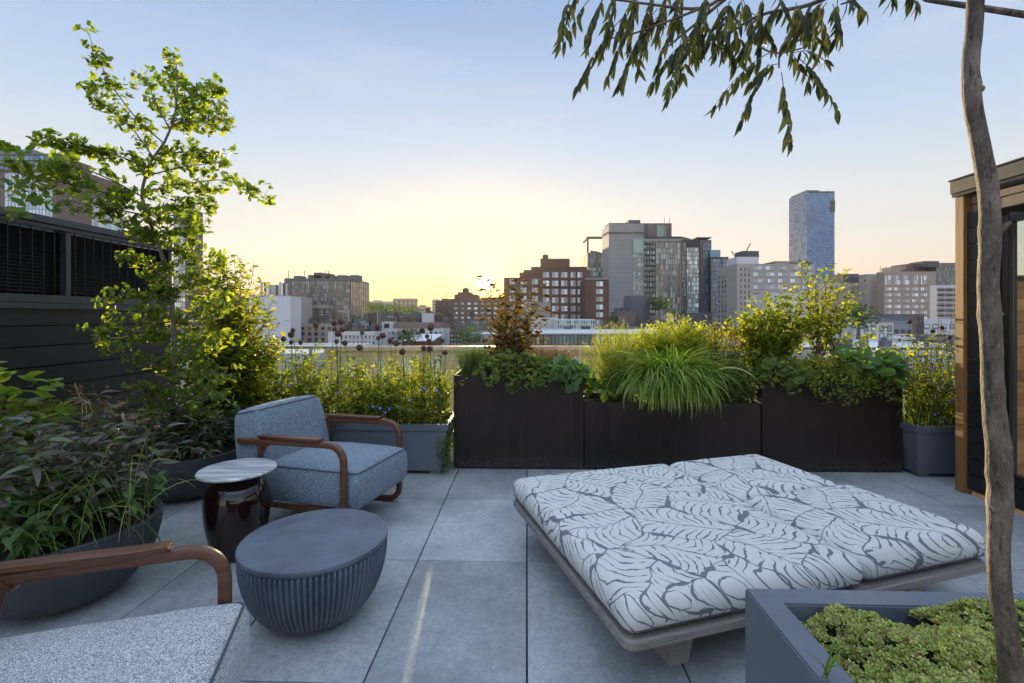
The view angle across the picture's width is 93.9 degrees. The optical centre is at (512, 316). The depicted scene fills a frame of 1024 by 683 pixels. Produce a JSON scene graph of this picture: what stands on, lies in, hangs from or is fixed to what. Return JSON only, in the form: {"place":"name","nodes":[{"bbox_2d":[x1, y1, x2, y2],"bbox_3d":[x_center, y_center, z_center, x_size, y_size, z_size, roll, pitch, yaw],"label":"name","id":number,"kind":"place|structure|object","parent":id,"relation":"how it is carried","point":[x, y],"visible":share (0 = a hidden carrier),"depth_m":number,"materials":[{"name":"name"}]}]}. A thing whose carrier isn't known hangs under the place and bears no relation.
{"place":"outdoors","nodes":[
{"label":"outdoors","id":0,"kind":"place"},
{"bbox_2d":[167,343,371,413],"bbox_3d":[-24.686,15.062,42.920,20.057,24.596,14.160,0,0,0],"label":"railing","id":1,"kind":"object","parent":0,"point":[322,354],"depth_m":36.52,"materials":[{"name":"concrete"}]},
{"bbox_2d":[241,296,300,342],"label":"white warehouse","id":2,"kind":"structure","parent":0,"point":[288,308],"depth_m":118.00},
{"bbox_2d":[328,332,378,344],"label":"white building","id":3,"kind":"structure","parent":0,"point":[358,337],"depth_m":75.00,"materials":[{"name":"brick"}]},
{"bbox_2d":[393,298,417,314],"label":"square block","id":4,"kind":"structure","parent":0,"point":[406,301],"depth_m":330.00,"materials":[{"name":"concrete"}]},
{"bbox_2d":[394,327,421,344],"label":"city tree","id":5,"kind":"object","parent":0,"point":[406,337],"visible":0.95,"depth_m":55.80,"materials":[{"name":"green plant"}]},
{"bbox_2d":[366,350,460,423],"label":"feather grass","id":6,"kind":"object","parent":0,"point":[409,386],"depth_m":4.30,"materials":[{"name":"green plant"}]},
{"bbox_2d":[382,322,449,344],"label":"white apartment house","id":7,"kind":"structure","parent":0,"point":[392,328],"depth_m":92.78,"materials":[{"name":"concrete"}]},
{"bbox_2d":[401,334,442,344],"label":"building","id":8,"kind":"structure","parent":0,"point":[435,340],"depth_m":62.33,"materials":[{"name":"white"}]},
{"bbox_2d":[436,298,449,317],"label":"stepped brick building","id":9,"kind":"structure","parent":0,"point":[443,306],"depth_m":210.00,"materials":[{"name":"brown brick"}]},
{"bbox_2d":[451,321,466,344],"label":"old town block","id":10,"kind":"structure","parent":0,"point":[453,338],"depth_m":85.59,"materials":[{"name":"concrete"}]},
{"bbox_2d":[323,345,597,411],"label":"tan brick house","id":11,"kind":"structure","parent":0,"point":[409,354],"depth_m":31.00,"materials":[{"name":"brick"}]},
{"bbox_2d":[453,325,483,344],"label":"city tree","id":12,"kind":"object","parent":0,"point":[467,335],"visible":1,"depth_m":57.72,"materials":[{"name":"green plant"}]},
{"bbox_2d":[0,449,1023,682],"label":"terrace floor","id":13,"kind":"structure","parent":0,"point":[445,602],"depth_m":2.28,"materials":[{"name":"tile"}]},
{"bbox_2d":[0,496,162,619],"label":"bowl planter","id":14,"kind":"object","parent":13,"relation":"on","point":[36,599],"visible":0.55,"depth_m":2.12,"materials":[{"name":"concrete"}]},
{"bbox_2d":[0,361,84,481],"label":"hydrangea","id":15,"kind":"object","parent":14,"relation":"in","point":[40,392],"visible":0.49,"depth_m":2.73,"materials":[{"name":"green plant"}]},
{"bbox_2d":[34,397,123,525],"bbox_3d":[-2.199,0.714,2.460,0.643,0.634,0.263,0,0,25],"label":"rusty plume","id":16,"kind":"object","parent":14,"relation":"in","point":[93,420],"visible":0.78,"depth_m":2.41,"materials":[{"name":"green plant"}]},
{"bbox_2d":[0,458,171,560],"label":"green perennial","id":17,"kind":"object","parent":14,"relation":"in","point":[27,543],"visible":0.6,"depth_m":2.12,"materials":[{"name":"green plant"}]},
{"bbox_2d":[0,390,187,553],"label":"dark beardtongue","id":18,"kind":"object","parent":14,"relation":"in","point":[50,453],"visible":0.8,"depth_m":2.27,"materials":[{"name":"green plant"}]},
{"bbox_2d":[0,430,207,558],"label":"grass tuft","id":19,"kind":"object","parent":14,"relation":"in","point":[89,502],"visible":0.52,"depth_m":2.15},
{"bbox_2d":[142,425,159,537],"bbox_3d":[-1.646,0.755,2.164,0.185,0.550,0.024,0,0,33],"label":"seed head","id":20,"kind":"object","parent":14,"relation":"in","point":[155,427],"visible":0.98,"depth_m":2.18},
{"bbox_2d":[0,206,177,473],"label":"board fence","id":21,"kind":"object","parent":13,"relation":"on","point":[55,264],"visible":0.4,"depth_m":3.92,"materials":[{"name":"black wood"}]},
{"bbox_2d":[0,540,249,682],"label":"armchair","id":22,"kind":"object","parent":13,"relation":"on","point":[207,644],"visible":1,"depth_m":1.38,"materials":[{"name":"fabric"}]},
{"bbox_2d":[125,439,236,500],"bbox_3d":[-2.500,1.188,3.720,0.800,0.344,0.800,0,0,0],"label":"bowl planter","id":23,"kind":"object","parent":13,"relation":"on","point":[190,468],"visible":0.31,"depth_m":3.41,"materials":[{"name":"concrete"}]},
{"bbox_2d":[40,377,164,466],"bbox_3d":[-2.871,0.738,3.309,0.815,0.635,0.521,0,0,-14],"label":"astilbe","id":24,"kind":"object","parent":23,"relation":"on","point":[128,405],"visible":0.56,"depth_m":3.33,"materials":[{"name":"green plant"}]},
{"bbox_2d":[0,20,276,432],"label":"ginkgo tree","id":25,"kind":"object","parent":23,"relation":"in","point":[56,166],"visible":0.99,"depth_m":3.56,"materials":[{"name":"green plant"}]},
{"bbox_2d":[115,395,234,461],"bbox_3d":[-2.440,0.841,3.644,0.946,0.521,0.779,0,0,0],"label":"purple coral bell","id":26,"kind":"object","parent":23,"relation":"in","point":[191,435],"visible":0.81,"depth_m":3.56,"materials":[{"name":"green plant"}]},
{"bbox_2d":[195,458,276,562],"bbox_3d":[-1.575,1.113,2.740,0.408,0.493,0.408,0,0,0],"label":"side table","id":27,"kind":"object","parent":13,"relation":"on","point":[236,503],"visible":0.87,"depth_m":2.62,"materials":[{"name":"brown glass"}]},
{"bbox_2d":[235,508,387,634],"bbox_3d":[-0.905,1.183,2.200,0.644,0.354,0.644,0,0,0],"label":"coffee table","id":28,"kind":"object","parent":13,"relation":"on","point":[309,572],"visible":1,"depth_m":2.00,"materials":[{"name":"grey concrete"}]},
{"bbox_2d":[235,395,406,511],"bbox_3d":[-1.291,0.973,3.293,0.946,0.778,0.738,0,0,16],"label":"armchair","id":29,"kind":"object","parent":13,"relation":"on","point":[290,437],"visible":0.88,"depth_m":3.08,"materials":[{"name":"fabric"}]},
{"bbox_2d":[326,412,453,473],"bbox_3d":[-1.126,1.137,4.346,1.178,0.445,0.553,0,0,2],"label":"tapered planter","id":30,"kind":"object","parent":13,"relation":"on","point":[420,441],"visible":0.35,"depth_m":4.10,"materials":[{"name":"concrete"}]},
{"bbox_2d":[305,350,467,423],"bbox_3d":[-1.155,0.640,4.310,1.396,0.644,1.123,0,0,-20],"label":"perennial","id":31,"kind":"object","parent":30,"relation":"on","point":[367,392],"visible":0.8,"depth_m":4.23,"materials":[{"name":"green plant"}]},
{"bbox_2d":[323,395,454,423],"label":"perennial","id":32,"kind":"object","parent":30,"relation":"on","point":[419,418],"visible":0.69,"depth_m":4.15,"materials":[{"name":"green plant"}]},
{"bbox_2d":[434,415,460,474],"bbox_3d":[-0.583,1.139,4.186,0.261,0.578,0.420,0,0,0],"label":"trailing catmint","id":33,"kind":"object","parent":30,"relation":"in","point":[448,448],"visible":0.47,"depth_m":4.14,"materials":[{"name":"green plant"}]},
{"bbox_2d":[454,369,583,468],"bbox_3d":[0.061,0.942,4.530,1.159,0.836,0.540,0,0,2],"label":"planter box","id":34,"kind":"object","parent":13,"relation":"on","point":[498,425],"visible":0.83,"depth_m":4.26,"materials":[{"name":"black metal"}]},
{"bbox_2d":[449,343,497,374],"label":"sedge clump","id":35,"kind":"object","parent":34,"relation":"on","point":[469,361],"visible":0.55,"depth_m":4.41,"materials":[{"name":"green plant"}]},
{"bbox_2d":[472,348,551,393],"bbox_3d":[0.031,0.471,4.371,0.806,0.382,0.573,0,0,0],"label":"lady mantle","id":36,"kind":"object","parent":34,"relation":"on","point":[533,363],"visible":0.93,"depth_m":4.23,"materials":[{"name":"green plant"}]},
{"bbox_2d":[470,274,558,374],"bbox_3d":[-0.016,0.104,4.519,0.898,1.037,0.469,0,0,0],"label":"smoke bush","id":37,"kind":"object","parent":34,"relation":"on","point":[509,341],"visible":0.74,"depth_m":4.51,"materials":[{"name":"orange plant"}]},
{"bbox_2d":[538,355,593,392],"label":"geranium","id":38,"kind":"object","parent":34,"relation":"on","point":[563,372],"visible":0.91,"depth_m":4.20,"materials":[{"name":"green plant"}]},
{"bbox_2d":[177,346,954,447],"bbox_3d":[1.404,0.850,5.040,10.300,1.080,0.300,0,0,2],"label":"glass railing","id":39,"kind":"object","parent":13,"relation":"on","point":[464,347],"visible":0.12,"depth_m":4.98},
{"bbox_2d":[584,393,760,468],"bbox_3d":[1.419,1.060,4.492,1.542,0.600,0.535,0,0,2],"label":"planter box","id":40,"kind":"object","parent":13,"relation":"on","point":[618,435],"visible":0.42,"depth_m":4.23,"materials":[{"name":"black metal"}]},
{"bbox_2d":[584,370,620,402],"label":"heart leaf plant","id":41,"kind":"object","parent":40,"relation":"on","point":[595,385],"visible":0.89,"depth_m":4.34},
{"bbox_2d":[580,319,654,401],"bbox_3d":[0.978,0.404,4.492,0.761,0.814,0.543,0,0,0],"label":"feathery clump","id":42,"kind":"object","parent":40,"relation":"on","point":[602,359],"visible":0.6,"depth_m":4.44,"materials":[{"name":"green plant"}]},
{"bbox_2d":[591,339,757,418],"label":"hakone grass","id":43,"kind":"object","parent":40,"relation":"on","point":[669,381],"depth_m":4.03,"materials":[{"name":"plant"}]},
{"bbox_2d":[623,312,745,402],"bbox_3d":[1.687,0.384,4.540,1.719,0.856,0.474,0,0,0],"label":"goldenrod","id":44,"kind":"object","parent":40,"relation":"on","point":[681,335],"visible":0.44,"depth_m":4.47,"materials":[{"name":"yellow plant"}]},
{"bbox_2d":[703,320,750,402],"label":"wine perennial","id":45,"kind":"object","parent":40,"relation":"on","point":[731,339],"visible":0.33,"depth_m":4.39,"materials":[{"name":"green plant"}]},
{"bbox_2d":[689,344,773,402],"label":"bushy perennial","id":46,"kind":"object","parent":40,"relation":"on","point":[749,393],"visible":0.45,"depth_m":4.30,"materials":[{"name":"green plant"}]},
{"bbox_2d":[513,454,985,666],"bbox_3d":[1.101,1.165,2.587,1.901,0.390,1.401,0,0,-17],"label":"daybed","id":47,"kind":"object","parent":13,"relation":"on","point":[668,564],"visible":0.99,"depth_m":2.15,"materials":[{"name":"fabric"}]},
{"bbox_2d":[745,375,902,471],"bbox_3d":[2.801,0.968,4.447,1.207,0.785,0.540,0,0,2],"label":"planter box","id":48,"kind":"object","parent":13,"relation":"on","point":[805,429],"visible":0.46,"depth_m":4.18,"materials":[{"name":"black metal"}]},
{"bbox_2d":[722,283,819,381],"bbox_3d":[2.443,0.156,4.501,0.897,0.932,0.506,0,0,0],"label":"bright shrub","id":49,"kind":"object","parent":48,"relation":"on","point":[775,337],"visible":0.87,"depth_m":4.45,"materials":[{"name":"green plant"}]},
{"bbox_2d":[746,356,817,393],"bbox_3d":[2.395,0.501,4.286,0.575,0.303,0.540,0,0,0],"label":"dark lady mantle","id":50,"kind":"object","parent":48,"relation":"on","point":[778,366],"visible":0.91,"depth_m":4.17,"materials":[{"name":"green plant"}]},
{"bbox_2d":[774,352,880,405],"bbox_3d":[2.793,0.532,4.261,0.898,0.441,0.573,0,0,0],"label":"lady mantle","id":51,"kind":"object","parent":48,"relation":"on","point":[827,368],"visible":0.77,"depth_m":4.14,"materials":[{"name":"green plant"}]},
{"bbox_2d":[779,260,890,376],"bbox_3d":[3.081,0.044,4.538,1.011,1.160,0.407,0,0,0],"label":"serviceberry","id":52,"kind":"object","parent":48,"relation":"on","point":[828,331],"visible":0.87,"depth_m":4.50,"materials":[{"name":"green plant"}]},
{"bbox_2d":[832,341,910,385],"bbox_3d":[3.188,0.428,4.292,0.617,0.422,0.533,0,0,32],"label":"rodgersia","id":53,"kind":"object","parent":48,"relation":"on","point":[890,358],"visible":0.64,"depth_m":4.17,"materials":[{"name":"green plant"}]},
{"bbox_2d":[843,364,909,401],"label":"trailing geranium","id":54,"kind":"object","parent":48,"relation":"on","point":[890,383],"visible":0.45,"depth_m":4.10,"materials":[{"name":"green plant"}]},
{"bbox_2d":[745,589,1023,682],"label":"square planter","id":55,"kind":"object","parent":13,"relation":"on","point":[781,642],"visible":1,"depth_m":1.23,"materials":[{"name":"concrete"}]},
{"bbox_2d":[809,638,846,678],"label":"grass tuft","id":56,"kind":"object","parent":55,"relation":"on","point":[827,669],"visible":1,"depth_m":0.97,"materials":[{"name":"green plant"}]},
{"bbox_2d":[800,595,1023,682],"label":"stonecrop carpet","id":57,"kind":"object","parent":55,"relation":"on","point":[943,649],"visible":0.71,"depth_m":1.06,"materials":[{"name":"green plant"}]},
{"bbox_2d":[552,0,1023,682],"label":"young tree","id":58,"kind":"object","parent":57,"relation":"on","point":[998,470],"visible":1,"depth_m":1.63,"materials":[{"name":"green plant"}]},
{"bbox_2d":[900,413,954,476],"bbox_3d":[3.961,1.137,4.247,1.173,0.445,0.563,0,0,2],"label":"tapered planter","id":59,"kind":"object","parent":13,"relation":"on","point":[927,450],"visible":0.25,"depth_m":4.03,"materials":[{"name":"metal"}]},
{"bbox_2d":[889,333,954,425],"bbox_3d":[3.845,0.544,4.283,1.130,0.835,0.709,0,0,0],"label":"perennial","id":60,"kind":"object","parent":59,"relation":"on","point":[919,377],"visible":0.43,"depth_m":4.16,"materials":[{"name":"green plant"}]},
{"bbox_2d":[892,384,954,426],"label":"grass tuft","id":61,"kind":"object","parent":59,"relation":"on","point":[918,421],"visible":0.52,"depth_m":4.13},
{"bbox_2d":[907,310,954,424],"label":"sedum stems","id":62,"kind":"object","parent":59,"relation":"on","point":[941,354],"visible":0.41,"depth_m":4.28,"materials":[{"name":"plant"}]},
{"bbox_2d":[948,157,1023,515],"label":"garden cabin","id":63,"kind":"object","parent":13,"relation":"on","point":[969,457],"visible":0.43,"depth_m":3.63,"materials":[{"name":"brown wood"}]},
{"bbox_2d":[1002,212,1023,489],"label":"sliding door","id":64,"kind":"structure","parent":63,"relation":"in","point":[1009,236],"depth_m":3.38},
{"bbox_3d":[-2.322,1.138,4.403,1.183,0.445,0.553,0,0,2],"label":"tapered planter","id":65,"kind":"object","parent":13,"relation":"on","visible":0},
{"bbox_2d":[163,247,289,419],"bbox_3d":[-2.670,0.309,4.405,1.148,1.910,0.835,0,0,0],"label":"leafy shrub","id":66,"kind":"object","parent":65,"relation":"on","point":[234,319],"visible":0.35,"depth_m":4.36,"materials":[{"name":"green plant"}]},
{"bbox_2d":[150,396,337,446],"bbox_3d":[-2.278,0.986,3.994,1.632,0.652,0.808,0,0,14],"label":"perennial","id":67,"kind":"object","parent":65,"relation":"in","point":[236,408],"visible":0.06,"depth_m":4.03,"materials":[{"name":"green plant"}]},
{"bbox_2d":[140,337,364,415],"bbox_3d":[-2.343,0.574,4.412,1.836,0.777,1.190,0,0,0],"label":"perennial","id":68,"kind":"object","parent":65,"relation":"in","point":[253,393],"visible":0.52,"depth_m":4.27,"materials":[{"name":"green plant"}]},
{"bbox_2d":[225,348,375,413],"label":"feather grass","id":69,"kind":"object","parent":65,"relation":"on","point":[329,388],"depth_m":4.35,"materials":[{"name":"green plant"}]},
{"bbox_2d":[0,0,1023,310],"label":"sky","id":70,"kind":"structure","parent":0,"point":[417,149],"materials":[{"name":"blue"}]},
{"bbox_2d":[524,302,556,328],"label":"concrete block","id":71,"kind":"structure","parent":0,"point":[550,323],"depth_m":112.00,"materials":[{"name":"white concrete"}]},
{"bbox_2d":[504,254,589,323],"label":"red brick building","id":72,"kind":"structure","parent":0,"point":[562,278],"depth_m":230.00,"materials":[{"name":"brown brick"}]},
{"bbox_2d":[526,341,585,369],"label":"bronze grass","id":73,"kind":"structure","parent":0,"point":[542,353],"depth_m":4.56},
{"bbox_2d":[582,237,601,277],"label":"green glass building","id":74,"kind":"structure","parent":0,"point":[592,261],"depth_m":299.90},
{"bbox_2d":[516,329,672,392],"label":"long low building","id":75,"kind":"structure","parent":0,"point":[569,336],"depth_m":61.90,"materials":[{"name":"concrete"}]},
{"bbox_2d":[602,220,643,323],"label":"concrete tower","id":76,"kind":"structure","parent":0,"point":[623,257],"depth_m":268.00,"materials":[{"name":"grey concrete"}]},
{"bbox_2d":[601,296,718,339],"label":"dark silo building","id":77,"kind":"structure","parent":0,"point":[634,311],"depth_m":153.08,"materials":[{"name":"concrete"}]},
{"bbox_2d":[718,243,814,327],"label":"white loft building","id":78,"kind":"structure","parent":0,"point":[742,275],"depth_m":235.00,"materials":[{"name":"concrete"}]},
{"bbox_2d":[718,286,725,327],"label":"windows","id":79,"kind":"structure","parent":78,"relation":"in","point":[718,286],"depth_m":252.39,"materials":[{"name":"grey glass"}]},
{"bbox_2d":[789,190,834,308],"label":"blue glass tower","id":80,"kind":"structure","parent":0,"point":[812,226],"depth_m":619.90,"materials":[{"name":"glass"}]},
{"bbox_2d":[719,336,954,412],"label":"white flat roof","id":81,"kind":"structure","parent":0,"point":[883,342],"depth_m":37.95,"materials":[{"name":"concrete"}]},
{"bbox_2d":[836,303,885,339],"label":"city tree","id":82,"kind":"object","parent":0,"point":[854,313],"visible":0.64,"depth_m":69.36,"materials":[{"name":"green plant"}]},
{"bbox_2d":[856,274,875,314],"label":"slab building","id":83,"kind":"structure","parent":0,"point":[869,296],"depth_m":250.00,"materials":[{"name":"concrete"}]},
{"bbox_2d":[874,314,923,333],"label":"railing","id":84,"kind":"object","parent":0,"point":[914,318],"visible":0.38,"depth_m":100.00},
{"bbox_2d":[876,267,935,318],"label":"beige office building","id":85,"kind":"structure","parent":0,"point":[899,290],"depth_m":240.00,"materials":[{"name":"concrete"}]},
{"bbox_2d":[924,319,954,340],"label":"white low building","id":86,"kind":"structure","parent":0,"point":[929,324],"depth_m":105.00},
{"bbox_2d":[930,285,954,318],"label":"balcony building","id":87,"kind":"structure","parent":0,"point":[942,301],"depth_m":180.00,"materials":[{"name":"white concrete"}]},
{"label":"ground","id":88,"kind":"structure","parent":0,"visible":0},
{"bbox_2d":[0,149,91,308],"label":"glass office","id":89,"kind":"structure","parent":88,"relation":"on","point":[80,217],"depth_m":190.00,"materials":[{"name":"brick"}]},
{"bbox_2d":[92,175,122,309],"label":"stone office","id":90,"kind":"structure","parent":88,"relation":"on","point":[103,181],"depth_m":213.91,"materials":[{"name":"brick"}]},
{"bbox_2d":[173,210,202,319],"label":"residential tower","id":91,"kind":"structure","parent":88,"relation":"on","point":[181,269],"depth_m":299.97,"materials":[{"name":"brick"}]},
{"bbox_2d":[249,282,312,323],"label":"chimney block","id":92,"kind":"structure","parent":88,"relation":"on","point":[306,304],"depth_m":153.02,"materials":[{"name":"concrete"}]},
{"bbox_2d":[301,318,344,342],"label":"rooftop block","id":93,"kind":"structure","parent":88,"relation":"on","point":[308,330],"depth_m":158.69,"materials":[{"name":"concrete"}]},
{"bbox_2d":[284,271,368,331],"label":"grid glass building","id":94,"kind":"structure","parent":88,"relation":"on","point":[345,298],"depth_m":169.90,"materials":[{"name":"grey glass"}]},
{"bbox_2d":[366,310,388,344],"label":"old town block","id":95,"kind":"structure","parent":88,"relation":"on","point":[373,318],"depth_m":88.48,"materials":[{"name":"concrete"}]},
{"bbox_2d":[400,311,421,321],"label":"block","id":96,"kind":"structure","parent":88,"relation":"on","point":[414,316],"depth_m":151.59,"materials":[{"name":"concrete"}]},
{"bbox_2d":[450,287,507,325],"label":"setback brick building","id":97,"kind":"structure","parent":88,"relation":"on","point":[462,305],"depth_m":190.00,"materials":[{"name":"brown brick"}]},
{"bbox_2d":[461,331,515,344],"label":"shed row","id":98,"kind":"object","parent":88,"relation":"on","point":[485,334],"visible":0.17,"depth_m":66.00,"materials":[{"name":"grey concrete"}]},
{"bbox_2d":[553,319,594,328],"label":"glass penthouse","id":99,"kind":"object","parent":88,"relation":"on","point":[573,323],"visible":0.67,"depth_m":99.89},
{"bbox_2d":[580,276,608,324],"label":"brick annex","id":100,"kind":"object","parent":88,"relation":"on","point":[594,298],"visible":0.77,"depth_m":215.00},
{"bbox_2d":[646,296,670,319],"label":"city tree","id":101,"kind":"object","parent":88,"relation":"on","point":[659,302],"visible":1,"depth_m":151.07,"materials":[{"name":"green plant"}]},
{"bbox_2d":[640,218,681,320],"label":"glass apartment tower","id":102,"kind":"structure","parent":88,"relation":"on","point":[662,261],"depth_m":289.89,"materials":[{"name":"glass"}]},
{"bbox_2d":[682,237,699,312],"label":"slender glass tower","id":103,"kind":"structure","parent":88,"relation":"on","point":[690,275],"depth_m":299.90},
{"bbox_2d":[692,237,710,312],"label":"brown pier tower","id":104,"kind":"structure","parent":88,"relation":"on","point":[705,245],"depth_m":305.90,"materials":[{"name":"brick"}]},
{"bbox_2d":[708,250,727,320],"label":"dark glass block","id":105,"kind":"structure","parent":88,"relation":"on","point":[716,261],"depth_m":299.90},
{"bbox_2d":[749,293,806,339],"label":"white box","id":106,"kind":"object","parent":88,"relation":"on","point":[758,298],"visible":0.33,"depth_m":130.00,"materials":[{"name":"concrete"}]},
{"bbox_2d":[819,274,858,316],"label":"pale building","id":107,"kind":"structure","parent":88,"relation":"on","point":[851,280],"depth_m":262.16,"materials":[{"name":"stone"}]},
{"bbox_2d":[806,314,895,339],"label":"slate roof house","id":108,"kind":"structure","parent":88,"relation":"on","point":[887,331],"depth_m":85.00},
{"bbox_2d":[871,315,911,333],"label":"grey house","id":109,"kind":"structure","parent":88,"relation":"on","point":[900,325],"depth_m":90.00,"materials":[{"name":"concrete"}]},
{"bbox_2d":[891,261,954,284],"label":"grey ribbed building","id":110,"kind":"structure","parent":88,"relation":"on","point":[945,273],"depth_m":299.90,"materials":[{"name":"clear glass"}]},
{"bbox_2d":[895,340,954,342],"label":"parking deck","id":111,"kind":"structure","parent":88,"relation":"on","point":[928,342],"depth_m":83.64,"materials":[{"name":"grey concrete"}]},
{"bbox_2d":[887,334,915,341],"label":"parked car","id":112,"kind":"object","parent":111,"relation":"on","point":[898,337],"visible":0.62,"depth_m":82.15,"materials":[{"name":"white metal"}]},
{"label":"terrace building mass","id":113,"kind":"structure","parent":88,"relation":"on","visible":0},
{"bbox_2d":[526,523,527,682],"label":"terrace base","id":114,"kind":"object","parent":113,"relation":"on","point":[526,606],"depth_m":2.29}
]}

